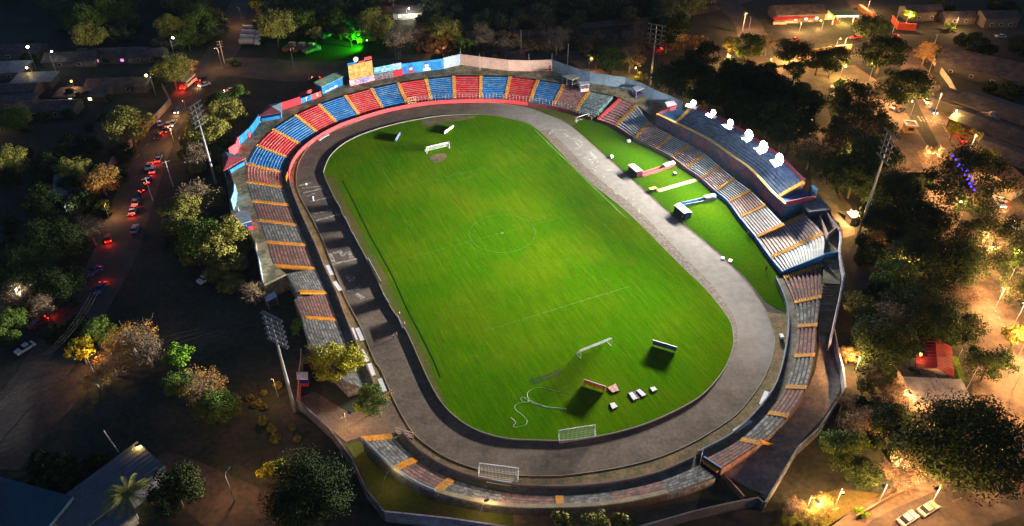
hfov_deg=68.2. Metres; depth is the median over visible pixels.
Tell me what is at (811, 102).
tree
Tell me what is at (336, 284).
bench table
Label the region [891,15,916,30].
shop wall
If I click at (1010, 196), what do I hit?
house
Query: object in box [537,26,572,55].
tree
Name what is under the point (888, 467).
tree
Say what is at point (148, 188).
utility pole
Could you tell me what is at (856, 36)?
car
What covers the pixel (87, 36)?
tree
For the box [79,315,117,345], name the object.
tree
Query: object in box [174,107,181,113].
car
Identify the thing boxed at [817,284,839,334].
concourse steps
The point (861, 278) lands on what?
railway bed
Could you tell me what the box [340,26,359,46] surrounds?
tree
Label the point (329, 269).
bench table
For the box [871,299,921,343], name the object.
tree
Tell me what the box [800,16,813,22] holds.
market stall
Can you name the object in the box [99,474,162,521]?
palm tree
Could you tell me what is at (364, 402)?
tree
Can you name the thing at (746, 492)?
grass strip
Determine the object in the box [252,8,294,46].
tree
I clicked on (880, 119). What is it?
tree
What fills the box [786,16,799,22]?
market stall
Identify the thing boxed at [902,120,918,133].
gatehouse
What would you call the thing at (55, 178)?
house
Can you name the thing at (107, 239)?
car
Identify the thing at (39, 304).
tree
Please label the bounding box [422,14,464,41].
tree
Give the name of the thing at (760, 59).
forecourt
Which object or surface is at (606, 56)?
tree
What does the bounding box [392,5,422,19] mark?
house
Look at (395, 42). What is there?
tree
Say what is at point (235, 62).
shrub
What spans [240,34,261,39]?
truck
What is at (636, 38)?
tree
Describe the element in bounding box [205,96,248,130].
tree
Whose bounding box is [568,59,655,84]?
bank earth
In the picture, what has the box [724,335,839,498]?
back path
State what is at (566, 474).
verge edging
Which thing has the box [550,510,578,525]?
shrub
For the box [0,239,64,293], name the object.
tree
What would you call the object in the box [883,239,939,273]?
tree
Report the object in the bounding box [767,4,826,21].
shop
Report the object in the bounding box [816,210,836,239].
stair shelter
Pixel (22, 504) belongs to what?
hall
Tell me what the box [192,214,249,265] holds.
tree
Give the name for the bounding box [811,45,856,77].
tree
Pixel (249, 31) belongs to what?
truck
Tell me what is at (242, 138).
perimeter wall
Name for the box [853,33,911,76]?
tree
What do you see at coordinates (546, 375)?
agility ladder
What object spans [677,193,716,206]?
players ramp
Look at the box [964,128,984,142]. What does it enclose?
tree
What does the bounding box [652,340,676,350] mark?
advertising hoarding
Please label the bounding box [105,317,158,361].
tree
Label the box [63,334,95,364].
tree
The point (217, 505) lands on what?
road
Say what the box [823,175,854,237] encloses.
side path
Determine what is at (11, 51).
house
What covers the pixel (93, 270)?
car
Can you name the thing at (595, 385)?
advertising hoarding
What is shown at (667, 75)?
tree
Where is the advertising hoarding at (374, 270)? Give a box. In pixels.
[368,258,381,282]
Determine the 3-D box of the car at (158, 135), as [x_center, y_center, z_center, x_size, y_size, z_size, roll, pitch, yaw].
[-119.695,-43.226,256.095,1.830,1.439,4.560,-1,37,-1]
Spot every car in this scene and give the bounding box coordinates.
[13,340,36,355]
[27,316,48,329]
[85,264,104,275]
[94,282,106,294]
[103,233,111,243]
[127,206,136,216]
[128,206,136,214]
[130,224,139,234]
[131,197,139,205]
[132,191,141,198]
[138,183,146,191]
[143,175,151,183]
[144,162,153,170]
[149,165,156,173]
[153,132,162,139]
[154,155,162,162]
[155,120,163,126]
[162,126,169,132]
[170,120,177,126]
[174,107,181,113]
[197,76,207,81]
[198,81,210,87]
[224,87,233,92]
[308,75,319,80]
[850,34,861,38]
[889,104,900,109]
[894,106,906,112]
[895,509,919,525]
[916,500,939,517]
[923,98,930,104]
[929,107,937,114]
[957,136,966,142]
[992,194,1007,203]
[994,34,1006,37]
[994,198,1006,207]
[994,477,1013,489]
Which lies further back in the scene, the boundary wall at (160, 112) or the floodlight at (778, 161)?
the boundary wall at (160, 112)
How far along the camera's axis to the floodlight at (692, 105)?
240.07 m
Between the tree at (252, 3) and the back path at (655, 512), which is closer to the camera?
the back path at (655, 512)
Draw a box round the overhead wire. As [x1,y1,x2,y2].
[1,291,98,407]
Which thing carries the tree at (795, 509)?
on the grass strip at (849, 501)
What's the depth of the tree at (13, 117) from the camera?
251.82 m
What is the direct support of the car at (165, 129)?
on the road at (116, 256)
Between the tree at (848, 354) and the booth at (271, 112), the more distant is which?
the booth at (271, 112)
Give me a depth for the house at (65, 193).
222.50 m
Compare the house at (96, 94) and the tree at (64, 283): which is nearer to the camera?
the tree at (64, 283)
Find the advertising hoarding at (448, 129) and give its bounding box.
[444,125,453,133]
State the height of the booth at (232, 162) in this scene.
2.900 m
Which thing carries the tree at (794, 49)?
on the ground at (208, 322)
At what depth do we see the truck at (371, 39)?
322.52 m
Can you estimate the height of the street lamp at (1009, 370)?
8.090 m
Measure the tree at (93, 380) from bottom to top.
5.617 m
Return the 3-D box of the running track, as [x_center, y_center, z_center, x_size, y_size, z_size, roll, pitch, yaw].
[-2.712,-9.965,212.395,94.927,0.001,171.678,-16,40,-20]
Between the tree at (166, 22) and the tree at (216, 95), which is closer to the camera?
the tree at (216, 95)
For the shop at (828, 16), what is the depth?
343.76 m
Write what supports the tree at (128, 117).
on the ground at (208, 322)
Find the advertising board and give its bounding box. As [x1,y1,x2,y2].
[374,62,402,80]
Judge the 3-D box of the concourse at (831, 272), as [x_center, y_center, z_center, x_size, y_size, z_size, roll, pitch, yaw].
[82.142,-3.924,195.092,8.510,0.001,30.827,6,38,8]
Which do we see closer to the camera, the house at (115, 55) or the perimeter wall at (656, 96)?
the perimeter wall at (656, 96)
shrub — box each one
[225,57,237,65]
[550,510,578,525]
[611,512,636,525]
[634,71,647,80]
[853,506,869,517]
[944,22,957,30]
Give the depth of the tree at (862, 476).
139.06 m
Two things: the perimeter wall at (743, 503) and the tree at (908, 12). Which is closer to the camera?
the perimeter wall at (743, 503)
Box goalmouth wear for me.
[429,153,446,162]
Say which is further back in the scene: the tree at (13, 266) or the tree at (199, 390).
the tree at (13, 266)
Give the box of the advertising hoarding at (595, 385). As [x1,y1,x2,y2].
[583,379,605,390]
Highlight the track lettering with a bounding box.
[299,129,646,297]
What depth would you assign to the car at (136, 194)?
225.08 m
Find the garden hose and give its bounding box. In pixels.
[513,387,570,426]
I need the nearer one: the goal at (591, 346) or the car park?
the goal at (591, 346)
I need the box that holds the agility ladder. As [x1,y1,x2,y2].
[530,368,561,383]
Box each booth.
[222,151,246,175]
[258,103,281,121]
[296,372,308,385]
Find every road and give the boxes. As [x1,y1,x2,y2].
[0,0,249,442]
[0,365,105,470]
[156,452,323,525]
[206,46,735,81]
[400,0,752,39]
[715,0,781,57]
[828,430,1023,525]
[846,0,1023,275]
[895,158,1023,427]
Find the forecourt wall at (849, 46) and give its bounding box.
[799,44,851,55]
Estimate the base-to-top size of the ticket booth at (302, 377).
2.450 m
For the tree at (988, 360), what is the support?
on the ground at (208, 322)
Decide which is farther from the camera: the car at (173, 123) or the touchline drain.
the car at (173, 123)
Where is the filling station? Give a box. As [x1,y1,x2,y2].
[828,10,862,24]
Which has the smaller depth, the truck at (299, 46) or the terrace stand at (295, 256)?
the terrace stand at (295, 256)
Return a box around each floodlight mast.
[188,99,216,182]
[260,310,296,412]
[646,23,665,85]
[856,127,896,237]
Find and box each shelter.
[264,292,278,309]
[562,74,578,86]
[579,81,589,91]
[632,85,643,98]
[665,100,676,110]
[799,197,830,224]
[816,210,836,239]
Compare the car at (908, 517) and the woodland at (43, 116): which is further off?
the woodland at (43, 116)
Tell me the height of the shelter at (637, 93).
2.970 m
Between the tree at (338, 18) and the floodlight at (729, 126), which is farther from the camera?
the tree at (338, 18)
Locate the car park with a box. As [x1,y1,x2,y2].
[777,65,953,191]
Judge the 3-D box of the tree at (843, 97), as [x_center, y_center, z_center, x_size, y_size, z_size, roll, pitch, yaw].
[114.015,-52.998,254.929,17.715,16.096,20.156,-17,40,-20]
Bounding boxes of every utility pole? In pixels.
[103,430,118,452]
[141,177,153,200]
[163,161,173,186]
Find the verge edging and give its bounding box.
[296,102,774,475]
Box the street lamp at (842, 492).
[834,489,844,507]
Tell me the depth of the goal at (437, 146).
247.75 m
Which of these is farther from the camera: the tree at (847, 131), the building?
the tree at (847, 131)
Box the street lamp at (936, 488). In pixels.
[929,486,940,507]
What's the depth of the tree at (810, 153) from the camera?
231.96 m
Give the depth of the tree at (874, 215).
202.57 m
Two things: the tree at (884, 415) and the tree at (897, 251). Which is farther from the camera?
the tree at (897, 251)
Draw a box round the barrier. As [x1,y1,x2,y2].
[395,427,413,438]
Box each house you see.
[0,43,50,60]
[0,60,33,80]
[0,82,44,95]
[0,93,38,109]
[10,71,59,88]
[15,99,84,118]
[40,50,99,68]
[51,185,82,201]
[52,85,113,102]
[53,172,83,186]
[77,46,150,64]
[84,76,153,93]
[124,47,168,63]
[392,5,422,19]
[897,4,944,21]
[915,338,954,378]
[937,10,978,24]
[968,163,1023,200]
[975,10,1021,27]
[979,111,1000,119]
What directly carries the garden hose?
on the pitch
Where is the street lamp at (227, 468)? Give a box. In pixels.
[225,466,234,500]
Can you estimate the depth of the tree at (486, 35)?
306.05 m
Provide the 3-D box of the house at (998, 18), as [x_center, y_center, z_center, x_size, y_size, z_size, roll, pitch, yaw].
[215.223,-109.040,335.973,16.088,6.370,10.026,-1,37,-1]
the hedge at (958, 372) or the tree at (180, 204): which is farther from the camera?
the tree at (180, 204)
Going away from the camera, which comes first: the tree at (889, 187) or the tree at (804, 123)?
the tree at (889, 187)
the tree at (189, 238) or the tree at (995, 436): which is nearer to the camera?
the tree at (995, 436)
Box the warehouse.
[933,46,1023,90]
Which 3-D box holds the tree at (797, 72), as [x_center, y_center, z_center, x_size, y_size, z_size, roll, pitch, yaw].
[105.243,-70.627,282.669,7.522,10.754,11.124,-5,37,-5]
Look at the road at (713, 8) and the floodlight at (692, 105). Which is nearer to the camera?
the floodlight at (692, 105)
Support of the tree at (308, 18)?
on the ground at (208, 322)
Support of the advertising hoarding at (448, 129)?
on the pitch
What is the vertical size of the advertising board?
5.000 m
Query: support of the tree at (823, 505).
on the grass strip at (849, 501)
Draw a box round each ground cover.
[607,383,619,393]
[609,402,617,409]
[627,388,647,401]
[649,386,657,391]
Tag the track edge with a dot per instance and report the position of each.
(648, 230)
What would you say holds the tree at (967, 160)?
on the ground at (208, 322)
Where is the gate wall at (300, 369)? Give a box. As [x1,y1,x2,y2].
[297,348,302,400]
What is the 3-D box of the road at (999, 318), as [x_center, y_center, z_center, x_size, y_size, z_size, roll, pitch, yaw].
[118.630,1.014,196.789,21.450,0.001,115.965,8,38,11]
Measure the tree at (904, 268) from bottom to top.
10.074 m
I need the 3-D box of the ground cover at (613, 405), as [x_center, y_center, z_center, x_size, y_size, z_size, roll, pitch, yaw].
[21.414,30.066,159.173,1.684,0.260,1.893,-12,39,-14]
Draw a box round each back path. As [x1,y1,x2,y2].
[513,490,701,525]
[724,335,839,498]
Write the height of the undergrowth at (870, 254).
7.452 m
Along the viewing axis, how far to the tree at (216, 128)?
240.58 m
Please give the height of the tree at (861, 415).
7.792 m
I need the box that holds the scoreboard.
[346,56,374,93]
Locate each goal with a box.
[425,142,449,150]
[478,463,518,481]
[558,425,595,442]
[576,338,611,358]
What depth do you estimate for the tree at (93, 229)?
202.97 m
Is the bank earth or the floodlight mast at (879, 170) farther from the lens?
the bank earth
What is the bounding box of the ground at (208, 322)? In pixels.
[0,0,1023,525]
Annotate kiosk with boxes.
[233,208,252,231]
[314,72,343,93]
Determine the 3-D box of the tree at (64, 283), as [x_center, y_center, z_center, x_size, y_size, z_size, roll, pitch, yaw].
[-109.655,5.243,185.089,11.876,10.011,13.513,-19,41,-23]
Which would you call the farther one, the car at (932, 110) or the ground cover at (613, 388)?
the car at (932, 110)
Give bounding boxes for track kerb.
[323,114,733,441]
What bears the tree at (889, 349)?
on the ground at (208, 322)
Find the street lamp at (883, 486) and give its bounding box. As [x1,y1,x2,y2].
[877,484,886,506]
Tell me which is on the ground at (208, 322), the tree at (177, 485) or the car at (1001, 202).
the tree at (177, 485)
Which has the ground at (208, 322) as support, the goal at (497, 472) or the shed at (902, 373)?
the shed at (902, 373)
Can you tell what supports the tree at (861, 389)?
on the ground at (208, 322)
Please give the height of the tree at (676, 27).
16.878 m
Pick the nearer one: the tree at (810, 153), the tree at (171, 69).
the tree at (810, 153)
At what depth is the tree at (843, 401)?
155.71 m
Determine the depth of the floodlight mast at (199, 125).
220.49 m
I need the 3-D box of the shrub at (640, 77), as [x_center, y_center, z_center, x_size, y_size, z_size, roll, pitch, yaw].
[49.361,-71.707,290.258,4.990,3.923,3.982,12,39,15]
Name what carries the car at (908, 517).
on the road at (959, 511)
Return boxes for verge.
[289,103,505,183]
[291,184,786,484]
[325,177,445,402]
[528,106,583,125]
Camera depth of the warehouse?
288.71 m
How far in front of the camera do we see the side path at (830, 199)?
222.21 m
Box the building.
[55,442,164,525]
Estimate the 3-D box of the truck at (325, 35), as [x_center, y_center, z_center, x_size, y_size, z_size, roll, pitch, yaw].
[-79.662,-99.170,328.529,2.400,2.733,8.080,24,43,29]
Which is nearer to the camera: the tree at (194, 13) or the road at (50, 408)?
the road at (50, 408)
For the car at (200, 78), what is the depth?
292.74 m
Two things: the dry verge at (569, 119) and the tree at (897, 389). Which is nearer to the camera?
the tree at (897, 389)
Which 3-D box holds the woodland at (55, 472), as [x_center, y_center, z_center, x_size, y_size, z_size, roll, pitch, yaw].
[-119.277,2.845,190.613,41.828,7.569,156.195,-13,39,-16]
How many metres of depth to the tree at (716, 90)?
260.38 m
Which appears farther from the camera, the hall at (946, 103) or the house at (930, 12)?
the house at (930, 12)
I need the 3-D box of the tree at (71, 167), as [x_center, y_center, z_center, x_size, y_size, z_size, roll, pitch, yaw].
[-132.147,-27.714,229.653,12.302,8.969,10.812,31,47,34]
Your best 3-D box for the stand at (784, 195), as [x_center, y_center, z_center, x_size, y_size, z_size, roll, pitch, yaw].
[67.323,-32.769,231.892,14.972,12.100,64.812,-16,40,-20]
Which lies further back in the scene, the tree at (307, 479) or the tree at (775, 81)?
the tree at (775, 81)
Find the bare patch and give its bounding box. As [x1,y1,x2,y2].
[420,116,476,125]
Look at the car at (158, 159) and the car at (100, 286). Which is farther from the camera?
the car at (158, 159)
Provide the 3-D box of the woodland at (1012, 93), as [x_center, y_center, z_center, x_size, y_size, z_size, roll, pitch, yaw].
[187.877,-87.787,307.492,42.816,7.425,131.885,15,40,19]
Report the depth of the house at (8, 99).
274.51 m
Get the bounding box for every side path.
[811,166,852,233]
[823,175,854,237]
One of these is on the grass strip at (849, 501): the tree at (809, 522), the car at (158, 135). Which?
the tree at (809, 522)
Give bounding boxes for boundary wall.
[108,83,171,167]
[933,58,1015,197]
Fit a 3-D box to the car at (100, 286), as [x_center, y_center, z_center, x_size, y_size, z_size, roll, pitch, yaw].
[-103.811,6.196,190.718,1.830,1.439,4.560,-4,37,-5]
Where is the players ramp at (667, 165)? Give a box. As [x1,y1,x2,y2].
[641,161,675,176]
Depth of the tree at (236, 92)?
267.71 m
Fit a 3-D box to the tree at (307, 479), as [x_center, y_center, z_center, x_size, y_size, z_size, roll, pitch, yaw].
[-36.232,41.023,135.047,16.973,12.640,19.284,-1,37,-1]
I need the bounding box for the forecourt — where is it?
[748,53,850,66]
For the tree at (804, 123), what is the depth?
238.28 m
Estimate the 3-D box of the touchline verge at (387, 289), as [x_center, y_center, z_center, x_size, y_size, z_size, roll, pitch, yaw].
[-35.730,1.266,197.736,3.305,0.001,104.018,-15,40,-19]
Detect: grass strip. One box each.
[346,441,512,525]
[716,477,763,496]
[779,489,879,525]
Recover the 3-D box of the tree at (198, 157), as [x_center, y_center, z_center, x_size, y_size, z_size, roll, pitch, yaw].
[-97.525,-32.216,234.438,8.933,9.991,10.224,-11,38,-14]
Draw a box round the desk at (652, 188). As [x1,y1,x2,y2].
[649,186,656,191]
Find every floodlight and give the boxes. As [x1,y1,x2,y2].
[686,100,697,119]
[705,109,716,131]
[722,119,733,141]
[739,129,753,154]
[754,140,767,167]
[769,153,783,179]
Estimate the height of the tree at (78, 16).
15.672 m
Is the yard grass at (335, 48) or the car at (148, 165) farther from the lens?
the yard grass at (335, 48)
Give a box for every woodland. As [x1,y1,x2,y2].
[0,132,135,493]
[18,40,165,131]
[34,0,717,33]
[50,0,343,49]
[411,27,709,58]
[927,0,1023,104]
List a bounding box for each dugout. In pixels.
[628,164,642,177]
[674,203,691,219]
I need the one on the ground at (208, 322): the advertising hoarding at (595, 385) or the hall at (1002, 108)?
the hall at (1002, 108)
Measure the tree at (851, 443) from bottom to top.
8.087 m
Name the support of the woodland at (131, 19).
on the ground at (208, 322)
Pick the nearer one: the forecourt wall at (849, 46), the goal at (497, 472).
the goal at (497, 472)
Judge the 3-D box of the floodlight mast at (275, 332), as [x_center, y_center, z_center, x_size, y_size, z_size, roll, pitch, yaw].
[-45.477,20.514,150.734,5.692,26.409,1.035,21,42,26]
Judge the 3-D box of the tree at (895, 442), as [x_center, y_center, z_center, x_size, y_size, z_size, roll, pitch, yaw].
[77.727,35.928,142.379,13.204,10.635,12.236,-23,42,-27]
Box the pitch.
[324,114,732,439]
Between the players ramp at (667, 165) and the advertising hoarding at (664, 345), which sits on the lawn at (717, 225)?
the players ramp at (667, 165)
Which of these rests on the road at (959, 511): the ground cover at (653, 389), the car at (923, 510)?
the car at (923, 510)
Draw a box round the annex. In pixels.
[90,500,138,525]
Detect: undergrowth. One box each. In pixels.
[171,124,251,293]
[245,381,848,525]
[674,56,946,459]
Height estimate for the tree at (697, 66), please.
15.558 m
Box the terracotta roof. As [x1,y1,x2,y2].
[857,4,876,16]
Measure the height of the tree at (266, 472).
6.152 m
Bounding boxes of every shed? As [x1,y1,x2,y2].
[845,211,859,224]
[890,357,936,387]
[902,377,972,412]
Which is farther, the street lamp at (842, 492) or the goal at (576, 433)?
the goal at (576, 433)
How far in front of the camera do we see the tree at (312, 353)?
165.48 m
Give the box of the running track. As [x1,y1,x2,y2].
[296,102,773,474]
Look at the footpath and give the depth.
230.12 m
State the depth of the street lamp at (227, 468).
137.53 m
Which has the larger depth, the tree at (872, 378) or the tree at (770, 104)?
the tree at (770, 104)
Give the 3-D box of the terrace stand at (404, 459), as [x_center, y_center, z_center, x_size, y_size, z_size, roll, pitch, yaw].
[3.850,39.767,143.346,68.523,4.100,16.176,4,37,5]
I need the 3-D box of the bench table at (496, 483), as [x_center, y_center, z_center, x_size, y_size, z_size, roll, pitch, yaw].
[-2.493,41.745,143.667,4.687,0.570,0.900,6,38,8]
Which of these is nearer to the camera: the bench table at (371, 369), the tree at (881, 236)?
the bench table at (371, 369)
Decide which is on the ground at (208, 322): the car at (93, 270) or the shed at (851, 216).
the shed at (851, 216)
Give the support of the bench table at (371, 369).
on the verge at (779, 326)
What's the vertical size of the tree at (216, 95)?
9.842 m
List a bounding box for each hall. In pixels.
[0,477,74,525]
[929,87,1021,126]
[946,108,1023,148]
[953,89,1023,127]
[963,135,1023,175]
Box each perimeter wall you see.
[227,168,263,282]
[228,87,321,153]
[296,398,505,525]
[401,52,682,108]
[640,475,763,525]
[762,185,846,510]
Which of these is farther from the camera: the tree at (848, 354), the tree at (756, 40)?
the tree at (756, 40)
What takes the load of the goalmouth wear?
on the pitch
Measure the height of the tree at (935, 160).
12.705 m
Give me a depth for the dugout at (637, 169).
233.81 m
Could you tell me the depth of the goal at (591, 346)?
171.82 m
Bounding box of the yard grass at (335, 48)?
[278,32,392,60]
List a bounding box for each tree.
[0,104,32,136]
[0,143,30,175]
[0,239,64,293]
[0,281,34,312]
[0,307,28,341]
[12,215,87,264]
[13,182,63,214]
[26,290,57,320]
[33,261,89,300]
[50,156,93,179]
[61,2,108,30]
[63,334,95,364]
[69,20,108,46]
[72,211,107,245]
[77,163,121,195]
[78,367,108,392]
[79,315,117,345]
[86,340,133,379]
[90,0,132,29]
[93,118,127,145]
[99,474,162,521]
[101,104,157,148]
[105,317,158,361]
[126,330,166,367]
[143,459,205,517]
[148,52,190,90]
[153,13,189,36]
[156,194,202,230]
[158,368,198,399]
[159,341,194,371]
[161,230,199,259]
[169,176,219,212]
[170,217,222,261]
[173,26,197,50]
[175,364,228,407]
[180,2,224,32]
[181,57,198,74]
[182,113,231,149]
[183,142,210,167]
[191,387,243,423]
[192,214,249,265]
[199,186,225,211]
[201,91,228,114]
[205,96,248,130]
[209,253,249,283]
[227,84,249,105]
[237,280,267,304]
[248,0,262,12]
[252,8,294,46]
[255,458,287,482]
[257,444,356,525]
[288,8,320,36]
[290,317,302,335]
[301,342,325,369]
[305,26,322,43]
[311,341,369,383]
[318,8,357,39]
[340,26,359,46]
[352,382,390,417]
[354,6,395,42]
[381,18,416,59]
[406,19,433,40]
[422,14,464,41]
[453,36,477,53]
[470,22,496,56]
[491,37,516,58]
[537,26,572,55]
[580,508,610,525]
[584,47,601,69]
[595,46,628,74]
[618,44,645,72]
[621,18,654,55]
[643,10,691,52]
[648,60,696,95]
[669,50,714,80]
[682,86,697,103]
[685,39,720,64]
[688,74,735,110]
[711,61,759,94]
[720,87,763,126]
[722,35,736,56]
[730,32,766,59]
[736,65,777,97]
[742,94,795,140]
[751,72,801,104]
[761,33,776,55]
[761,106,821,153]
[767,135,792,151]
[771,83,828,122]
[772,37,814,63]
[782,61,806,85]
[782,495,810,519]
[789,130,832,169]
[801,49,837,75]
[801,510,826,525]
[809,152,846,185]
[810,491,837,520]
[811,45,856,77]
[818,430,838,448]
[819,428,870,471]
[825,160,878,197]
[826,100,901,151]
[826,122,852,148]
[827,78,889,124]
[832,79,846,86]
[833,392,856,409]
[834,403,882,436]
[838,345,860,362]
[841,132,906,184]
[842,290,880,322]
[843,456,884,491]
[850,12,895,44]
[850,314,924,371]
[851,312,890,341]
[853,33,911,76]
[854,354,892,392]
[855,200,899,231]
[856,378,876,396]
[859,164,930,218]
[862,396,918,444]
[865,227,886,245]
[869,255,924,291]
[871,67,939,112]
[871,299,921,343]
[876,377,912,407]
[877,276,969,343]
[878,443,931,496]
[883,193,960,241]
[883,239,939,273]
[886,417,963,481]
[893,388,1023,506]
[897,227,994,294]
[903,10,918,22]
[912,145,954,172]
[913,39,941,65]
[922,139,1022,217]
[936,308,992,346]
[942,280,983,311]
[943,334,959,349]
[946,121,964,140]
[951,210,1023,272]
[960,344,1020,382]
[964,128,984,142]
[974,146,1001,165]
[993,270,1023,309]
[1000,323,1023,350]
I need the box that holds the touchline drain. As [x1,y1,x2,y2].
[343,181,440,376]
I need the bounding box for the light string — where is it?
[952,155,974,190]
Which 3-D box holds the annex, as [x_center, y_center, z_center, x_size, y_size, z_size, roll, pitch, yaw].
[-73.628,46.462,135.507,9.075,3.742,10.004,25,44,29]
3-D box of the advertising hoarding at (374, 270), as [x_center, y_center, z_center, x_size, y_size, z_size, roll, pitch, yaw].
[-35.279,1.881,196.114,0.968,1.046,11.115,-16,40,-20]
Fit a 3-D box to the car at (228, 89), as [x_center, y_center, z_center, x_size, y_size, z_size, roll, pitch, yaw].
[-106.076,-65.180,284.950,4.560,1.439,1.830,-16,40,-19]
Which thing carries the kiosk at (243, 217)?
on the concourse at (275, 279)
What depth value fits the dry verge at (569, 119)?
267.38 m
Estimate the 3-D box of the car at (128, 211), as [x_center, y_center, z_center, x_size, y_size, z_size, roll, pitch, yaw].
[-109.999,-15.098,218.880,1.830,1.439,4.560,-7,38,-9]
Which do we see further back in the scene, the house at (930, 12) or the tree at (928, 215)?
the house at (930, 12)
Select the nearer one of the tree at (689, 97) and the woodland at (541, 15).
the tree at (689, 97)
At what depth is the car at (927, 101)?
273.37 m
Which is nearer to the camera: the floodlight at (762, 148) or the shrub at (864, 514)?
the shrub at (864, 514)
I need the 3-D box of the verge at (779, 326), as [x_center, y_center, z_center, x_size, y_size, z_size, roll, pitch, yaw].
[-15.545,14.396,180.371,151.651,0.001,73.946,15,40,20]
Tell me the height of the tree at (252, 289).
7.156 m
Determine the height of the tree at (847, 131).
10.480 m
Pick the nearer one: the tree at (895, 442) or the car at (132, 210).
the tree at (895, 442)
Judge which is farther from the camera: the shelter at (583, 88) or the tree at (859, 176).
the shelter at (583, 88)
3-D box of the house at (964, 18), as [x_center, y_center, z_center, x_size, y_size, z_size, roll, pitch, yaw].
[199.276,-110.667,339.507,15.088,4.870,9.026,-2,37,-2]
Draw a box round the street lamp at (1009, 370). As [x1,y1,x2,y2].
[994,369,1011,401]
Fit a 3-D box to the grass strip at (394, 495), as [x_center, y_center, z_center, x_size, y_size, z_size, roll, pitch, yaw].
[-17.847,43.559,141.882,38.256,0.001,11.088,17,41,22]
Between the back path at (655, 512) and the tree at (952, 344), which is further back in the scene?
the tree at (952, 344)
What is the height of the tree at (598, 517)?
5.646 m
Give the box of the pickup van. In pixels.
[196,275,206,284]
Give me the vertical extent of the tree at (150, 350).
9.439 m
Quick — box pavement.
[833,471,960,525]
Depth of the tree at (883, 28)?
310.58 m
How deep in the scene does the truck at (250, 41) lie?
320.44 m
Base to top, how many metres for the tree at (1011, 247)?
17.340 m
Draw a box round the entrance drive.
[301,392,408,441]
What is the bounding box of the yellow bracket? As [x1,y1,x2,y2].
[760,439,772,446]
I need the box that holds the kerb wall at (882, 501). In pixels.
[854,483,915,519]
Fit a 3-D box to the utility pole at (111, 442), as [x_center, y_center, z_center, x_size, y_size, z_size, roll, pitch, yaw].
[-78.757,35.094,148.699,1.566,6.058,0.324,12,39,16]
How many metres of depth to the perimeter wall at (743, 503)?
137.39 m
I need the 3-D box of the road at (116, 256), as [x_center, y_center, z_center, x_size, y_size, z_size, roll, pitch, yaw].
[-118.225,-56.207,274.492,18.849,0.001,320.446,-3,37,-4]
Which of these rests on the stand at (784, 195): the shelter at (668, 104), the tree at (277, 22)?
the shelter at (668, 104)
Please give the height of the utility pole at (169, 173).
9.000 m
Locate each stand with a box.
[246,76,612,396]
[361,431,714,514]
[596,98,783,238]
[655,105,817,222]
[697,263,822,478]
[754,213,824,275]
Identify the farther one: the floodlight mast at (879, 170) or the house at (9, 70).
the house at (9, 70)
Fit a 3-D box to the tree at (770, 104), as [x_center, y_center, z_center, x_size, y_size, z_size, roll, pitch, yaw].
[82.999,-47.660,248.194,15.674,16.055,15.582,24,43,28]
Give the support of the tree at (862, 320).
on the ground at (208, 322)
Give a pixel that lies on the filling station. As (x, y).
(845, 13)
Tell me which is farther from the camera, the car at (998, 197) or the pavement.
the car at (998, 197)
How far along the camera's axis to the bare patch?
265.75 m
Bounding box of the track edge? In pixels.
[551,138,737,335]
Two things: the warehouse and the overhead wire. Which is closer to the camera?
the overhead wire
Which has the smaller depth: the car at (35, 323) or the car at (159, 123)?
the car at (35, 323)
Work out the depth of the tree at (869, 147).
222.98 m
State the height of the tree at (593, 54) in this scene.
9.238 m
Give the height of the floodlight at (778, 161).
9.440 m
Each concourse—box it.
[223,65,652,294]
[811,219,839,283]
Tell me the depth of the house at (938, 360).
164.43 m
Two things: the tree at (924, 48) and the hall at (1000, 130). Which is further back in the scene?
the tree at (924, 48)
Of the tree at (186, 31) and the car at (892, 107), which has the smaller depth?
the car at (892, 107)
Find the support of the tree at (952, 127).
on the ground at (208, 322)
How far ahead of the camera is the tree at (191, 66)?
289.56 m
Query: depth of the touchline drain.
189.87 m
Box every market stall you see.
[773,17,787,23]
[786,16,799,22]
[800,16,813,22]
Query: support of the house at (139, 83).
on the ground at (208, 322)
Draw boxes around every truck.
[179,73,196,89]
[239,38,260,46]
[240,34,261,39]
[241,30,260,34]
[242,25,254,29]
[282,41,295,52]
[292,42,305,52]
[301,42,314,52]
[303,44,320,55]
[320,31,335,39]
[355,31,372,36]
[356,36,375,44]
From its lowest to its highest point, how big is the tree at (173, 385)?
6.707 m
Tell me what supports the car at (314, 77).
on the road at (270, 69)
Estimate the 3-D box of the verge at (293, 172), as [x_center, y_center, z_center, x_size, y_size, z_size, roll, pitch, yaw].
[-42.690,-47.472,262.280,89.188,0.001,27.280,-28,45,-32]
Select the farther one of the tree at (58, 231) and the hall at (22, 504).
the tree at (58, 231)
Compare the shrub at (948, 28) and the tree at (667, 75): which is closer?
the tree at (667, 75)
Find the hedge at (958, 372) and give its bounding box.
[953,356,965,384]
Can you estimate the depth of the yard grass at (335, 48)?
319.16 m
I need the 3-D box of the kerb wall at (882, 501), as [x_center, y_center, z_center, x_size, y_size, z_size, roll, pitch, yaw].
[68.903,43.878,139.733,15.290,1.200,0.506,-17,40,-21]
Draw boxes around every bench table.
[326,265,333,275]
[333,281,341,290]
[350,328,357,340]
[355,327,363,340]
[368,363,375,376]
[378,378,386,392]
[486,478,509,485]
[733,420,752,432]
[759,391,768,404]
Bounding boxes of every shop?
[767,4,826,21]
[824,4,838,19]
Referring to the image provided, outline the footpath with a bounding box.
[657,178,699,191]
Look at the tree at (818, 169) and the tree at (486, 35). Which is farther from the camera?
the tree at (486, 35)
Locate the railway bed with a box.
[845,248,870,291]
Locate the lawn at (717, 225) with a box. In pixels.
[573,119,785,311]

